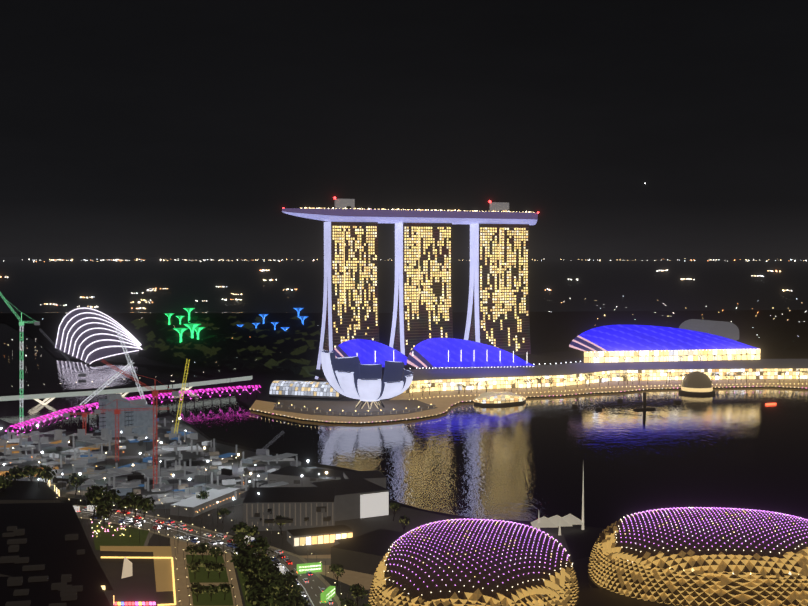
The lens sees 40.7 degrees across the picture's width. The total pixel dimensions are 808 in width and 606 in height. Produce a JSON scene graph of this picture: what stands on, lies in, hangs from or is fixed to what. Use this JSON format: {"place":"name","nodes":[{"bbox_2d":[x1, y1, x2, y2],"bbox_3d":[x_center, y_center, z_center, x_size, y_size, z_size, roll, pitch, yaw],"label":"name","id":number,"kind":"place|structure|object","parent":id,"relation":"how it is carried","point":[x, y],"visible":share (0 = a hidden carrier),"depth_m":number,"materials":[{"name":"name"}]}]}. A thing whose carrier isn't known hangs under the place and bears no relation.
{"place":"outdoors","nodes":[
{"label":"outdoors","id":0,"kind":"place"},
{"bbox_2d":[273,400,436,416],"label":"art science plaza","id":1,"kind":"structure","parent":0,"point":[349,409],"depth_m":1086.13,"materials":[{"name":"brown"}]},
{"bbox_2d":[321,350,412,408],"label":"lotus-shaped museum","id":2,"kind":"structure","parent":1,"relation":"on","point":[353,377],"depth_m":1076.98,"materials":[{"name":"grey metal"}]},
{"bbox_2d":[0,257,807,528],"bbox_3d":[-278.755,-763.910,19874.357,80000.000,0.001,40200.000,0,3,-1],"label":"water","id":3,"kind":"structure","parent":0,"point":[533,457],"depth_m":1066.62,"materials":[{"name":"black liquid"}]},
{"bbox_2d":[0,372,251,404],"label":"bridge","id":4,"kind":"structure","parent":3,"relation":"on","point":[52,395],"depth_m":1154.75,"materials":[{"name":"grey"}]},
{"bbox_2d":[0,183,806,343],"bbox_3d":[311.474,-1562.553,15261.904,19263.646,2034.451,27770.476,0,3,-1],"label":"lights","id":5,"kind":"object","parent":3,"relation":"on","point":[317,259],"visible":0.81,"depth_m":5676.38},
{"bbox_2d":[474,371,775,411],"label":"floating pavilions","id":6,"kind":"object","parent":3,"relation":"on","point":[696,383],"visible":1,"depth_m":1142.61,"materials":[{"name":"yellow"}]},
{"bbox_2d":[0,310,807,559],"bbox_3d":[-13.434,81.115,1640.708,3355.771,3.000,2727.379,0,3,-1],"label":"ground","id":7,"kind":"structure","parent":0,"point":[580,543],"depth_m":2260.70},
{"bbox_2d":[55,308,142,363],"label":"conservatory dome","id":8,"kind":"structure","parent":7,"relation":"on","point":[89,335],"depth_m":1676.79,"materials":[{"name":"white glass"}]},
{"bbox_2d":[5,385,260,438],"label":"bridge lights","id":9,"kind":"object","parent":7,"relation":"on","point":[53,421],"depth_m":1035.69,"materials":[{"name":"pink"}]},
{"bbox_2d":[0,292,332,517],"bbox_3d":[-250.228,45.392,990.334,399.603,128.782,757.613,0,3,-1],"label":"construction site","id":10,"kind":"object","parent":7,"relation":"on","point":[184,457],"visible":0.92,"depth_m":813.11,"materials":[{"name":"grey"}]},
{"bbox_2d":[0,417,327,501],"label":"construction floodlights","id":11,"kind":"object","parent":10,"relation":"on","point":[238,454],"visible":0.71,"depth_m":749.90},
{"bbox_2d":[0,465,410,605],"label":"street trees","id":12,"kind":"object","parent":7,"relation":"on","point":[260,589],"visible":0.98,"depth_m":524.37,"materials":[{"name":"green plant"}]},
{"bbox_2d":[165,308,308,342],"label":"supertrees","id":13,"kind":"object","parent":7,"relation":"on","point":[192,327],"visible":0.88,"depth_m":2076.21,"materials":[{"name":"green metal"}]},
{"bbox_2d":[0,466,572,605],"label":"city blocks","id":14,"kind":"structure","parent":7,"relation":"on","point":[53,552],"depth_m":555.52,"materials":[{"name":"grey concrete"}]},
{"bbox_2d":[48,480,352,604],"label":"city lights","id":15,"kind":"object","parent":14,"relation":"on","point":[320,539],"visible":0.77,"depth_m":578.65},
{"bbox_2d":[55,490,351,605],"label":"street lamps","id":16,"kind":"object","parent":14,"relation":"on","point":[196,539],"visible":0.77,"depth_m":578.02,"materials":[{"name":"grey metal"}]},
{"bbox_2d":[73,505,334,605],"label":"road vehicles","id":17,"kind":"object","parent":14,"relation":"on","point":[328,593],"visible":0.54,"depth_m":574.40,"materials":[{"name":"painted metal"},{"name":"glass"}]},
{"bbox_2d":[315,222,530,381],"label":"hotel towers","id":18,"kind":"structure","parent":7,"relation":"on","point":[419,331],"depth_m":1342.63,"materials":[{"name":"yellow glass"}]},
{"bbox_2d":[282,197,538,224],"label":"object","id":19,"kind":"structure","parent":18,"relation":"on","point":[344,210],"depth_m":1324.99,"materials":[{"name":"grey metal"}]},
{"bbox_2d":[333,226,527,350],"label":"lit windows","id":20,"kind":"structure","parent":18,"relation":"attached to","point":[414,293],"depth_m":1343.52,"materials":[{"name":"yellow glass"}]},
{"bbox_2d":[131,315,807,378],"bbox_3d":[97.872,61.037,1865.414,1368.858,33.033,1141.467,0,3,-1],"label":"garden trees","id":21,"kind":"object","parent":7,"relation":"on","point":[232,346],"visible":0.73,"depth_m":1751.21,"materials":[{"name":"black plant"}]},
{"bbox_2d":[269,350,807,399],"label":"shoppes","id":22,"kind":"structure","parent":7,"relation":"on","point":[769,359],"depth_m":1311.98,"materials":[{"name":"grey"}]},
{"bbox_2d":[257,348,807,422],"bbox_3d":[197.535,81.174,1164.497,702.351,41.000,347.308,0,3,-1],"label":"shoppes lights","id":23,"kind":"object","parent":22,"relation":"attached to","point":[308,387],"visible":0.79,"depth_m":1275.58,"materials":[{"name":"yellow"}]},
{"bbox_2d":[332,325,757,367],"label":"curved roofs","id":24,"kind":"structure","parent":22,"relation":"on","point":[442,352],"depth_m":1282.76,"materials":[{"name":"blue metal"}]},
{"bbox_2d":[386,469,798,605],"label":"esplanade base","id":25,"kind":"object","parent":7,"relation":"on","point":[592,592],"visible":0.17,"depth_m":478.63,"materials":[{"name":"grey concrete"}]},
{"bbox_2d":[368,519,578,605],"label":"theatre dome","id":26,"kind":"structure","parent":25,"relation":"on","point":[558,586],"depth_m":431.28,"materials":[{"name":"gold metal"}]},
{"bbox_2d":[384,518,572,594],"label":"dome lights","id":27,"kind":"object","parent":26,"relation":"attached to","point":[431,523],"visible":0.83,"depth_m":456.00},
{"bbox_2d":[588,508,807,605],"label":"theatre dome","id":28,"kind":"structure","parent":25,"relation":"on","point":[646,573],"depth_m":451.59,"materials":[{"name":"gold metal"}]},
{"bbox_2d":[615,507,807,553],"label":"dome lights","id":29,"kind":"object","parent":28,"relation":"attached to","point":[716,522],"visible":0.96,"depth_m":478.98},
{"bbox_2d":[407,353,807,395],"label":"lights","id":30,"kind":"object","parent":7,"relation":"on","point":[550,383],"visible":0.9,"depth_m":1266.15,"materials":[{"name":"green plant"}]},
{"bbox_2d":[250,379,807,422],"bbox_3d":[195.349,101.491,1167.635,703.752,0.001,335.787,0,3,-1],"label":"promenade paving","id":31,"kind":"structure","parent":0,"point":[444,403],"depth_m":1210.58,"materials":[{"name":"brown stone"}]},
{"bbox_2d":[679,319,738,340],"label":"building","id":32,"kind":"structure","parent":0,"point":[729,330],"depth_m":1830.64,"materials":[{"name":"grey"}]}
]}

